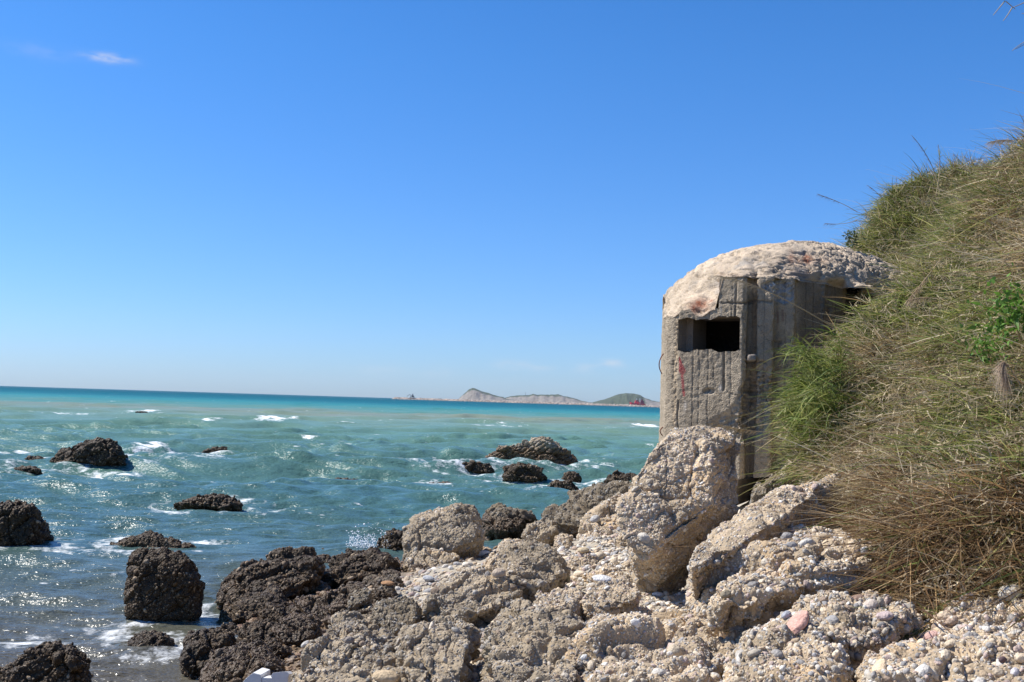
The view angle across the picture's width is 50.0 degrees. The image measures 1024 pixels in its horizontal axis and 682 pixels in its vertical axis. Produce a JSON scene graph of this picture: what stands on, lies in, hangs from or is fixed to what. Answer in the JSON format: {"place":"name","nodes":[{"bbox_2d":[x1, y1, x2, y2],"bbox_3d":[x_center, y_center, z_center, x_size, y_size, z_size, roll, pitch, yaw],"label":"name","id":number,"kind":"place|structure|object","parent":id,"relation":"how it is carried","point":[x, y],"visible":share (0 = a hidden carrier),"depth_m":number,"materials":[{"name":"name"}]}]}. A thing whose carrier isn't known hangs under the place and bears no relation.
{"place":"outdoors","nodes":[
{"label":"outdoors","id":0,"kind":"place"},
{"bbox_2d":[0,386,659,681],"bbox_3d":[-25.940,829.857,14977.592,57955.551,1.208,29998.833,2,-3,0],"label":"sea","id":1,"kind":"structure","parent":0,"point":[279,465],"depth_m":27.36,"materials":[{"name":"liquid"}]},
{"bbox_2d":[0,499,53,545],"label":"sea rock","id":2,"kind":"object","parent":1,"relation":"in","point":[23,522],"visible":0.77,"depth_m":13.51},
{"bbox_2d":[14,465,42,474],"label":"sea rock","id":3,"kind":"object","parent":1,"relation":"in","point":[32,469],"visible":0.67,"depth_m":26.05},
{"bbox_2d":[24,455,43,459],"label":"sea rock","id":4,"kind":"object","parent":1,"relation":"in","point":[29,457],"visible":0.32,"depth_m":28.64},
{"bbox_2d":[49,437,127,465],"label":"sea rock","id":5,"kind":"object","parent":1,"relation":"in","point":[98,451],"visible":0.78,"depth_m":28.09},
{"bbox_2d":[127,629,174,646],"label":"wet rock","id":6,"kind":"object","parent":1,"relation":"in","point":[153,637],"visible":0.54,"depth_m":8.54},
{"bbox_2d":[109,529,195,547],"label":"sea rock","id":7,"kind":"object","parent":1,"relation":"in","point":[150,538],"visible":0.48,"depth_m":13.95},
{"bbox_2d":[123,547,205,621],"bbox_3d":[-3.073,2.249,9.771,0.686,0.850,0.588,2,-3,0],"label":"sea rock","id":8,"kind":"object","parent":1,"relation":"in","point":[164,584],"visible":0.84,"depth_m":9.54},
{"bbox_2d":[173,493,242,511],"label":"sea rock","id":9,"kind":"object","parent":1,"relation":"in","point":[218,502],"visible":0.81,"depth_m":19.21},
{"bbox_2d":[201,446,226,452],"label":"sea rock","id":10,"kind":"object","parent":1,"relation":"in","point":[212,449],"visible":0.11,"depth_m":32.89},
{"bbox_2d":[346,523,391,548],"bbox_3d":[-1.829,2.503,14.108,0.757,0.395,0.768,3,-3,-19],"label":"spray","id":11,"kind":"object","parent":1,"relation":"on","point":[363,544],"visible":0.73,"depth_m":14.01,"materials":[{"name":"white"}]},
{"bbox_2d":[462,460,494,473],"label":"sea rock","id":12,"kind":"object","parent":1,"relation":"in","point":[473,466],"visible":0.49,"depth_m":30.55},
{"bbox_2d":[502,462,546,482],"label":"sea rock","id":13,"kind":"object","parent":1,"relation":"in","point":[525,472],"visible":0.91,"depth_m":28.10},
{"bbox_2d":[392,397,659,406],"bbox_3d":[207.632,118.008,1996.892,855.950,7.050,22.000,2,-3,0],"label":"breakwater","id":14,"kind":"object","parent":1,"relation":"in","point":[472,400],"visible":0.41,"depth_m":1992.60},
{"bbox_2d":[485,436,577,464],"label":"sea rock","id":15,"kind":"object","parent":1,"relation":"in","point":[543,448],"visible":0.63,"depth_m":33.44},
{"bbox_2d":[547,479,578,489],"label":"sea rock","id":16,"kind":"object","parent":1,"relation":"in","point":[568,484],"visible":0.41,"depth_m":25.03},
{"bbox_2d":[561,471,581,482],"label":"sea rock","id":17,"kind":"object","parent":1,"relation":"in","point":[574,476],"visible":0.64,"depth_m":28.71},
{"bbox_2d":[603,470,636,484],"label":"sea rock","id":18,"kind":"object","parent":1,"relation":"in","point":[617,475],"visible":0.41,"depth_m":27.78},
{"bbox_2d":[630,399,645,404],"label":"tugboat","id":19,"kind":"object","parent":1,"relation":"on","point":[641,402],"visible":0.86,"depth_m":2016.19,"materials":[{"name":"red paint"}]},
{"bbox_2d":[458,388,514,400],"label":"hill","id":20,"kind":"structure","parent":0,"point":[474,394],"depth_m":2906.24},
{"bbox_2d":[0,0,1023,401],"label":"sky","id":21,"kind":"structure","parent":0,"point":[443,199],"materials":[{"name":"blue"}]},
{"bbox_2d":[506,394,591,402],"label":"hill","id":22,"kind":"structure","parent":0,"point":[547,398],"depth_m":2956.55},
{"bbox_2d":[212,180,1023,681],"bbox_3d":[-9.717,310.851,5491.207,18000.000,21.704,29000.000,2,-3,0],"label":"ground","id":23,"kind":"structure","parent":0,"point":[590,544],"depth_m":9.68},
{"bbox_2d":[0,640,93,681],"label":"sea rock","id":24,"kind":"object","parent":23,"relation":"on","point":[53,661],"visible":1,"depth_m":6.96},
{"bbox_2d":[179,623,237,679],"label":"wet rock","id":25,"kind":"object","parent":23,"relation":"on","point":[198,646],"visible":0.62,"depth_m":7.86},
{"bbox_2d":[226,622,238,634],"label":"rock fragment","id":26,"kind":"object","parent":23,"relation":"on","point":[233,627],"visible":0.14,"depth_m":9.15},
{"bbox_2d":[199,640,285,681],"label":"wet rock","id":27,"kind":"object","parent":23,"relation":"on","point":[241,661],"visible":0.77,"depth_m":7.26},
{"bbox_2d":[216,591,289,624],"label":"wet rock","id":28,"kind":"object","parent":23,"relation":"on","point":[243,608],"visible":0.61,"depth_m":9.71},
{"bbox_2d":[236,618,278,643],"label":"wet rock","id":29,"kind":"object","parent":23,"relation":"on","point":[257,629],"visible":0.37,"depth_m":8.50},
{"bbox_2d":[214,546,325,609],"bbox_3d":[-2.399,2.564,10.825,1.049,0.996,1.362,2,-3,0],"label":"wet rock","id":30,"kind":"object","parent":23,"relation":"on","point":[288,572],"visible":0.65,"depth_m":10.66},
{"bbox_2d":[257,604,287,623],"bbox_3d":[-2.023,2.405,9.311,0.302,0.328,0.331,2,-3,0],"label":"rock fragment","id":31,"kind":"object","parent":23,"relation":"on","point":[275,613],"visible":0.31,"depth_m":9.26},
{"bbox_2d":[265,636,291,658],"bbox_3d":[-1.731,2.310,8.025,0.260,0.279,0.286,3,-4,-26],"label":"rock fragment","id":32,"kind":"object","parent":23,"relation":"on","point":[280,650],"visible":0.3,"depth_m":7.95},
{"bbox_2d":[271,612,322,646],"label":"wet rock","id":33,"kind":"object","parent":23,"relation":"on","point":[296,629],"visible":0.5,"depth_m":8.37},
{"bbox_2d":[311,606,330,621],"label":"rock fragment","id":34,"kind":"object","parent":23,"relation":"on","point":[322,612],"visible":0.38,"depth_m":9.19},
{"bbox_2d":[312,580,330,593],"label":"rock fragment","id":35,"kind":"object","parent":23,"relation":"on","point":[323,586],"visible":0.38,"depth_m":10.78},
{"bbox_2d":[317,554,330,562],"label":"rock fragment","id":36,"kind":"object","parent":23,"relation":"on","point":[327,558],"visible":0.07,"depth_m":13.12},
{"bbox_2d":[323,615,331,628],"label":"rock fragment","id":37,"kind":"object","parent":23,"relation":"on","point":[326,621],"visible":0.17,"depth_m":8.97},
{"bbox_2d":[290,581,367,614],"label":"wet rock","id":38,"kind":"object","parent":23,"relation":"on","point":[306,604],"visible":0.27,"depth_m":9.61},
{"bbox_2d":[326,601,347,614],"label":"rock fragment","id":39,"kind":"object","parent":23,"relation":"on","point":[339,606],"visible":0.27,"depth_m":9.26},
{"bbox_2d":[291,610,408,681],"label":"boulder","id":40,"kind":"object","parent":23,"relation":"on","point":[330,655],"visible":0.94,"depth_m":6.36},
{"bbox_2d":[344,636,354,643],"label":"cobble","id":41,"kind":"object","parent":40,"relation":"on","point":[349,639],"visible":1,"depth_m":6.46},
{"bbox_2d":[373,670,399,681],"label":"cobble","id":42,"kind":"object","parent":40,"relation":"on","point":[385,676],"visible":1,"depth_m":5.89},
{"bbox_2d":[346,587,371,610],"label":"boulder","id":43,"kind":"object","parent":23,"relation":"on","point":[361,598],"visible":0.62,"depth_m":9.21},
{"bbox_2d":[320,546,401,589],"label":"wet rock","id":44,"kind":"object","parent":23,"relation":"on","point":[349,564],"visible":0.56,"depth_m":11.56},
{"bbox_2d":[357,602,375,614],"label":"rock fragment","id":45,"kind":"object","parent":23,"relation":"on","point":[364,611],"visible":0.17,"depth_m":9.08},
{"bbox_2d":[362,604,372,618],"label":"rock fragment","id":46,"kind":"object","parent":23,"relation":"on","point":[367,615],"visible":0.11,"depth_m":9.05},
{"bbox_2d":[362,574,379,586],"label":"rock fragment","id":47,"kind":"object","parent":23,"relation":"on","point":[367,580],"visible":0.28,"depth_m":10.37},
{"bbox_2d":[372,575,383,587],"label":"rock fragment","id":48,"kind":"object","parent":23,"relation":"on","point":[374,584],"visible":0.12,"depth_m":10.27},
{"bbox_2d":[372,585,397,600],"bbox_3d":[-1.114,2.287,9.647,0.262,0.303,0.317,2,-3,0],"label":"rock fragment","id":49,"kind":"object","parent":23,"relation":"on","point":[379,593],"visible":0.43,"depth_m":9.61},
{"bbox_2d":[376,528,402,550],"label":"wet rock","id":50,"kind":"object","parent":23,"relation":"on","point":[395,540],"visible":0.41,"depth_m":13.93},
{"bbox_2d":[376,573,403,587],"bbox_3d":[-1.111,2.307,10.129,0.290,0.300,0.340,2,-3,0],"label":"rock fragment","id":51,"kind":"object","parent":23,"relation":"on","point":[396,578],"visible":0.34,"depth_m":10.10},
{"bbox_2d":[382,569,400,575],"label":"rock fragment","id":52,"kind":"object","parent":23,"relation":"on","point":[390,571],"visible":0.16,"depth_m":11.18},
{"bbox_2d":[369,595,422,635],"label":"boulder","id":53,"kind":"object","parent":23,"relation":"on","point":[394,615],"visible":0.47,"depth_m":7.97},
{"bbox_2d":[410,563,425,571],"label":"rock fragment","id":54,"kind":"object","parent":23,"relation":"on","point":[416,565],"visible":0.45,"depth_m":11.64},
{"bbox_2d":[401,546,459,571],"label":"boulder","id":55,"kind":"object","parent":23,"relation":"on","point":[426,556],"visible":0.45,"depth_m":11.84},
{"bbox_2d":[392,613,481,681],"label":"boulder","id":56,"kind":"object","parent":23,"relation":"on","point":[440,648],"visible":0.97,"depth_m":6.04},
{"bbox_2d":[402,502,485,560],"bbox_3d":[-0.807,2.438,12.864,0.990,1.113,1.324,2,-3,0],"label":"boulder","id":57,"kind":"object","parent":23,"relation":"on","point":[456,528],"visible":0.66,"depth_m":12.54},
{"bbox_2d":[422,568,523,627],"bbox_3d":[-0.303,2.071,8.245,0.784,0.682,1.215,2,-3,0],"label":"boulder","id":58,"kind":"object","parent":23,"relation":"on","point":[477,598],"visible":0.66,"depth_m":8.00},
{"bbox_2d":[492,568,505,577],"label":"cobble","id":59,"kind":"object","parent":58,"relation":"on","point":[498,572],"visible":1,"depth_m":8.19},
{"bbox_2d":[482,553,499,571],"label":"rock fragment","id":60,"kind":"object","parent":23,"relation":"on","point":[490,563],"visible":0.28,"depth_m":9.98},
{"bbox_2d":[482,502,537,540],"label":"wet rock","id":61,"kind":"object","parent":23,"relation":"on","point":[501,521],"visible":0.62,"depth_m":15.86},
{"bbox_2d":[478,597,584,681],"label":"boulder","id":62,"kind":"object","parent":23,"relation":"on","point":[525,640],"visible":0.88,"depth_m":5.87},
{"bbox_2d":[498,539,570,602],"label":"boulder","id":63,"kind":"object","parent":23,"relation":"on","point":[536,565],"visible":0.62,"depth_m":8.45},
{"bbox_2d":[521,517,558,545],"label":"boulder","id":64,"kind":"object","parent":23,"relation":"on","point":[544,530],"visible":0.77,"depth_m":12.97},
{"bbox_2d":[533,587,584,620],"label":"boulder","id":65,"kind":"object","parent":23,"relation":"on","point":[565,598],"visible":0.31,"depth_m":6.87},
{"bbox_2d":[553,533,573,549],"bbox_3d":[0.494,1.977,10.441,0.215,0.275,0.337,2,-3,0],"label":"rock fragment","id":66,"kind":"object","parent":23,"relation":"on","point":[563,539],"visible":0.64,"depth_m":10.42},
{"bbox_2d":[565,556,591,570],"bbox_3d":[0.578,2.020,9.571,0.335,0.286,0.347,2,-3,0],"label":"rock fragment","id":67,"kind":"object","parent":23,"relation":"on","point":[574,563],"visible":0.31,"depth_m":9.48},
{"bbox_2d":[541,480,632,538],"bbox_3d":[1.170,2.587,15.494,1.636,1.236,1.924,2,-3,0],"label":"boulder","id":68,"kind":"object","parent":23,"relation":"on","point":[573,510],"visible":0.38,"depth_m":15.25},
{"bbox_2d":[579,552,597,566],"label":"rock fragment","id":69,"kind":"object","parent":23,"relation":"on","point":[590,555],"visible":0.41,"depth_m":9.54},
{"bbox_2d":[582,572,596,584],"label":"rock fragment","id":70,"kind":"object","parent":23,"relation":"on","point":[586,576],"visible":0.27,"depth_m":9.08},
{"bbox_2d":[576,492,627,540],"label":"boulder","id":71,"kind":"object","parent":23,"relation":"on","point":[605,511],"visible":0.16,"depth_m":11.89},
{"bbox_2d":[590,515,599,522],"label":"cobble","id":72,"kind":"object","parent":71,"relation":"on","point":[594,518],"visible":1,"depth_m":11.67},
{"bbox_2d":[590,525,613,537],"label":"rock fragment","id":73,"kind":"object","parent":23,"relation":"on","point":[600,531],"visible":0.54,"depth_m":10.42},
{"bbox_2d":[593,564,619,582],"bbox_3d":[0.780,1.978,8.954,0.229,0.305,0.312,-1,-4,37],"label":"rock fragment","id":74,"kind":"object","parent":23,"relation":"on","point":[609,569],"visible":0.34,"depth_m":8.92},
{"bbox_2d":[195,499,1022,681],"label":"shingle","id":75,"kind":"object","parent":23,"relation":"on","point":[618,556],"visible":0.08,"depth_m":9.57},
{"bbox_2d":[243,668,291,681],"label":"foam box","id":76,"kind":"object","parent":75,"relation":"on","point":[261,675],"visible":0.95,"depth_m":6.93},
{"bbox_2d":[577,547,588,553],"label":"cobble","id":77,"kind":"object","parent":75,"relation":"on","point":[583,550],"visible":1,"depth_m":9.58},
{"bbox_2d":[579,576,641,621],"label":"boulder","id":78,"kind":"object","parent":23,"relation":"on","point":[619,595],"visible":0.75,"depth_m":6.72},
{"bbox_2d":[592,575,611,581],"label":"cobble","id":79,"kind":"object","parent":78,"relation":"on","point":[601,578],"visible":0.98,"depth_m":7.02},
{"bbox_2d":[614,532,626,547],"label":"rock fragment","id":80,"kind":"object","parent":23,"relation":"on","point":[619,541],"visible":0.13,"depth_m":9.92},
{"bbox_2d":[609,570,632,582],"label":"rock fragment","id":81,"kind":"object","parent":23,"relation":"on","point":[617,574],"visible":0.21,"depth_m":8.83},
{"bbox_2d":[621,561,632,572],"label":"rock fragment","id":82,"kind":"object","parent":23,"relation":"on","point":[627,565],"visible":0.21,"depth_m":9.18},
{"bbox_2d":[562,598,752,681],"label":"boulder","id":83,"kind":"object","parent":23,"relation":"on","point":[638,644],"visible":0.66,"depth_m":5.76,"materials":[{"name":"stone"}]},
{"bbox_2d":[615,424,740,592],"bbox_3d":[1.258,1.263,8.153,0.859,1.283,1.374,1,-3,13],"label":"boulder","id":84,"kind":"object","parent":23,"relation":"on","point":[682,493],"visible":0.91,"depth_m":7.86,"materials":[{"name":"stone"}]},
{"bbox_2d":[709,423,789,436],"bbox_3d":[1.992,0.766,9.195,0.721,0.145,0.134,2,-3,-3],"label":"reed","id":85,"kind":"object","parent":23,"relation":"on","point":[743,429],"visible":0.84,"depth_m":9.19,"materials":[{"name":"brown plant"}]},
{"bbox_2d":[685,472,846,613],"bbox_3d":[1.694,1.459,7.431,0.576,1.048,3.166,0,-4,33],"label":"boulder","id":86,"kind":"object","parent":23,"relation":"on","point":[721,544],"visible":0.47,"depth_m":6.89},
{"bbox_2d":[749,472,796,503],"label":"boulder","id":87,"kind":"object","parent":23,"relation":"on","point":[756,495],"visible":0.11,"depth_m":9.62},
{"bbox_2d":[710,273,843,333],"bbox_3d":[2.492,-0.355,10.274,1.382,0.542,0.256,2,-3,-4],"label":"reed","id":88,"kind":"object","parent":23,"relation":"on","point":[732,279],"visible":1,"depth_m":10.27,"materials":[{"name":"beige plant"}]},
{"bbox_2d":[659,240,907,504],"bbox_3d":[3.106,0.326,12.996,2.857,2.977,4.085,-1,-4,43],"label":"bunker","id":89,"kind":"object","parent":23,"relation":"on","point":[714,342],"visible":0.56,"depth_m":11.42,"materials":[{"name":"concrete"}]},
{"bbox_2d":[841,230,866,248],"bbox_3d":[4.020,-1.199,12.953,0.248,0.242,0.289,-1,-4,41],"label":"shrub","id":90,"kind":"object","parent":89,"relation":"on","point":[851,238],"visible":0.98,"depth_m":12.98,"materials":[{"name":"green plant"}]},
{"bbox_2d":[719,611,853,681],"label":"boulder","id":91,"kind":"object","parent":23,"relation":"on","point":[776,649],"visible":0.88,"depth_m":4.78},
{"bbox_2d":[781,610,790,618],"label":"cobble","id":92,"kind":"object","parent":91,"relation":"on","point":[786,614],"visible":1,"depth_m":5.21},
{"bbox_2d":[787,610,808,634],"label":"cobble","id":93,"kind":"object","parent":91,"relation":"on","point":[797,622],"visible":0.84,"depth_m":5.12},
{"bbox_2d":[783,589,924,681],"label":"boulder","id":94,"kind":"object","parent":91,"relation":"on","point":[853,627],"visible":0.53,"depth_m":5.32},
{"bbox_2d":[863,599,877,609],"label":"cobble","id":95,"kind":"object","parent":94,"relation":"on","point":[871,603],"visible":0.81,"depth_m":5.43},
{"bbox_2d":[876,611,893,620],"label":"cobble","id":96,"kind":"object","parent":94,"relation":"on","point":[885,615],"visible":1,"depth_m":5.27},
{"bbox_2d":[701,524,882,638],"bbox_3d":[1.641,1.536,6.424,0.881,0.858,1.882,-1,-4,42],"label":"boulder","id":97,"kind":"object","parent":23,"relation":"on","point":[757,562],"visible":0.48,"depth_m":6.05,"materials":[{"name":"stone"}]},
{"bbox_2d":[720,590,730,598],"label":"cobble","id":98,"kind":"object","parent":97,"relation":"on","point":[724,594],"visible":1,"depth_m":5.72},
{"bbox_2d":[677,78,1023,655],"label":"dry grass","id":99,"kind":"structure","parent":23,"relation":"on","point":[829,400],"depth_m":7.89,"materials":[{"name":"plant"}]},
{"bbox_2d":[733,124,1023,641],"bbox_3d":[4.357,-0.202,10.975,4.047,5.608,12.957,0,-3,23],"label":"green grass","id":100,"kind":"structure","parent":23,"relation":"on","point":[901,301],"depth_m":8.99,"materials":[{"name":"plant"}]},
{"bbox_2d":[906,260,939,303],"bbox_3d":[3.563,-0.495,9.483,0.098,0.535,0.914,-1,-4,39],"label":"reed","id":101,"kind":"object","parent":23,"relation":"on","point":[920,287],"visible":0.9,"depth_m":9.36,"materials":[{"name":"beige plant"}]},
{"bbox_2d":[903,297,947,315],"bbox_3d":[3.372,-0.275,8.911,0.514,0.177,0.127,3,-3,-16],"label":"reed","id":102,"kind":"object","parent":23,"relation":"on","point":[915,300],"visible":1,"depth_m":8.88,"materials":[{"name":"beige plant"}]},
{"bbox_2d":[911,136,947,191],"bbox_3d":[4.995,-2.104,13.006,0.532,0.671,0.239,3,-3,-13],"label":"reed","id":103,"kind":"object","parent":23,"relation":"on","point":[930,163],"visible":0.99,"depth_m":13.04,"materials":[{"name":"brown plant"}]},
{"bbox_2d":[854,631,1023,681],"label":"boulder","id":104,"kind":"object","parent":23,"relation":"on","point":[949,657],"visible":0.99,"depth_m":4.49,"materials":[{"name":"stone"}]},
{"bbox_2d":[1010,667,1019,676],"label":"cobble","id":105,"kind":"object","parent":104,"relation":"on","point":[1014,671],"visible":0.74,"depth_m":4.44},
{"bbox_2d":[1014,653,1023,662],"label":"cobble","id":106,"kind":"object","parent":104,"relation":"on","point":[1018,657],"visible":1,"depth_m":4.53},
{"bbox_2d":[932,145,951,194],"bbox_3d":[5.046,-2.019,12.927,0.392,0.600,0.234,2,-3,0],"label":"reed","id":107,"kind":"object","parent":23,"relation":"on","point":[939,151],"visible":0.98,"depth_m":12.94,"materials":[{"name":"brown plant"}]},
{"bbox_2d":[928,587,1023,637],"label":"boulder","id":108,"kind":"object","parent":23,"relation":"on","point":[979,625],"visible":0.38,"depth_m":5.37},
{"bbox_2d":[923,630,937,639],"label":"cobble","id":109,"kind":"object","parent":108,"relation":"on","point":[932,634],"visible":0.6,"depth_m":5.24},
{"bbox_2d":[937,611,952,620],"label":"cobble","id":110,"kind":"object","parent":108,"relation":"on","point":[946,614],"visible":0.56,"depth_m":5.39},
{"bbox_2d":[998,585,1022,600],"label":"cobble","id":111,"kind":"object","parent":108,"relation":"on","point":[1006,587],"visible":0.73,"depth_m":5.61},
{"bbox_2d":[956,315,1014,373],"bbox_3d":[3.113,0.025,7.218,0.347,0.405,0.322,3,-3,-13],"label":"shrub","id":112,"kind":"object","parent":23,"relation":"on","point":[986,347],"visible":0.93,"depth_m":7.19,"materials":[{"name":"green plant"}]},
{"bbox_2d":[965,262,1023,346],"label":"shrub","id":113,"kind":"object","parent":23,"relation":"on","point":[1015,316],"visible":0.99,"depth_m":7.03,"materials":[{"name":"leaves"},{"name":"wood"}]},
{"bbox_2d":[983,139,1021,150],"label":"reed","id":114,"kind":"object","parent":23,"relation":"on","point":[998,143],"visible":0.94,"depth_m":10.43,"materials":[{"name":"beige plant"}]},
{"bbox_2d":[987,360,1020,411],"bbox_3d":[2.829,0.265,6.343,0.172,0.319,0.257,-1,-4,37],"label":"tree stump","id":115,"kind":"object","parent":23,"relation":"on","point":[1004,383],"visible":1,"depth_m":6.35,"materials":[{"name":"wood"}]},
{"bbox_2d":[993,1,1023,50],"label":"dead branch","id":116,"kind":"object","parent":23,"relation":"on","point":[1007,15],"visible":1,"depth_m":8.66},
{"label":"rock fragment","id":117,"kind":"object","parent":23,"relation":"on","visible":0},
{"bbox_2d":[496,538,521,553],"bbox_3d":[0.025,2.032,10.200,0.355,0.389,0.371,2,-3,0],"label":"rock fragment","id":118,"kind":"object","parent":117,"relation":"on","point":[516,540],"visible":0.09,"depth_m":10.18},
{"bbox_2d":[592,393,659,405],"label":"hill","id":119,"kind":"structure","parent":0,"point":[626,398],"depth_m":2929.19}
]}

